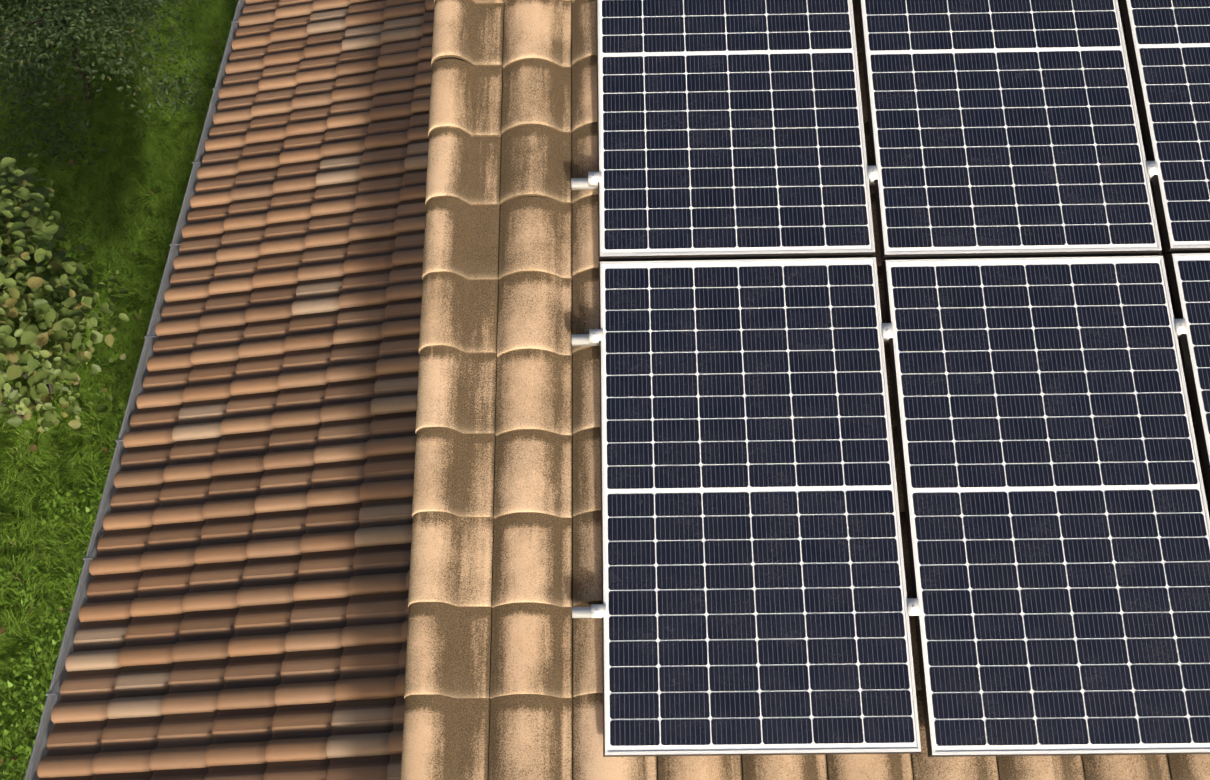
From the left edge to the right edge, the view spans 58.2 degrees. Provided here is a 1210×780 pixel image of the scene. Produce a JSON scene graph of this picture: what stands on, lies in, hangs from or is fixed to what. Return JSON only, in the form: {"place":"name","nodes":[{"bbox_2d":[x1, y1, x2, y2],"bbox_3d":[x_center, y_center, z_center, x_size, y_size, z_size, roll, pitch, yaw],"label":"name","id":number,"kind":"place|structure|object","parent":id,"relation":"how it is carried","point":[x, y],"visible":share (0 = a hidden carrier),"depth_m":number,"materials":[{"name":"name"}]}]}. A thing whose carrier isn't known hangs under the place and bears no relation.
{"place":"outdoors","nodes":[
{"label":"outdoors","id":0,"kind":"place"},
{"bbox_2d":[0,0,237,779],"bbox_3d":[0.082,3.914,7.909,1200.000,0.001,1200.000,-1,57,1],"label":"ground","id":1,"kind":"structure","parent":0,"point":[19,549],"depth_m":10.93,"materials":[{"name":"green plant"}]},
{"bbox_2d":[0,23,133,779],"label":"lawn clover","id":2,"kind":"object","parent":1,"relation":"on","point":[31,666],"visible":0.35,"depth_m":9.12,"materials":[{"name":"green plant"}]},
{"bbox_2d":[0,151,150,434],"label":"hazel shrub","id":3,"kind":"object","parent":1,"relation":"on","point":[31,310],"depth_m":8.82,"materials":[{"name":"green plant"}]},
{"bbox_2d":[0,0,212,170],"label":"orchard tree","id":4,"kind":"object","parent":1,"relation":"on","point":[118,5],"depth_m":10.85,"materials":[{"name":"green plant"}]},
{"bbox_2d":[0,10,219,765],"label":"fallen leaves","id":5,"kind":"object","parent":1,"relation":"on","point":[33,448],"visible":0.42,"depth_m":10.12,"materials":[{"name":"green plant"}]},
{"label":"house walls","id":6,"kind":"object","parent":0,"visible":0},
{"bbox_2d":[259,0,827,779],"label":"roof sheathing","id":7,"kind":"object","parent":6,"relation":"on","point":[497,324],"depth_m":4.36,"materials":[{"name":"brown"}]},
{"bbox_2d":[24,0,245,779],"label":"gutter","id":8,"kind":"object","parent":7,"relation":"on","point":[46,726],"visible":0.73,"depth_m":7.09,"materials":[{"name":"grey metal"}]},
{"bbox_2d":[37,0,434,779],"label":"lean to roof tiles","id":9,"kind":"object","parent":7,"relation":"on","point":[243,612],"visible":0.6,"depth_m":6.73,"materials":[{"name":"ceramic"}]},
{"bbox_2d":[401,0,1209,779],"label":"roof tiles","id":10,"kind":"object","parent":7,"relation":"on","point":[531,578],"visible":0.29,"depth_m":4.32,"materials":[{"name":"concrete"}]},
{"bbox_2d":[571,161,1187,617],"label":"mounting clamps","id":11,"kind":"object","parent":10,"relation":"on","point":[593,337],"visible":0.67,"depth_m":4.33,"materials":[{"name":"silver metal"}]},
{"bbox_2d":[596,0,1209,756],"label":"pv frame sides","id":12,"kind":"object","parent":10,"relation":"on","point":[1170,250],"visible":0.83,"depth_m":4.42,"materials":[{"name":"silver metal"}]},
{"bbox_2d":[598,0,1209,754],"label":"pv frames","id":13,"kind":"structure","parent":10,"relation":"on","point":[888,262],"depth_m":4.35,"materials":[{"name":"silver metal"}]},
{"bbox_2d":[600,0,1209,751],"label":"solar cell gridlines","id":14,"kind":"object","parent":10,"relation":"on","point":[844,488],"visible":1,"depth_m":4.27,"materials":[{"name":"white metal"}]},
{"bbox_2d":[602,0,1209,745],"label":"solar panel cells","id":15,"kind":"object","parent":10,"relation":"on","point":[774,532],"visible":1,"depth_m":4.26,"materials":[{"name":"blue glass"}]}
]}

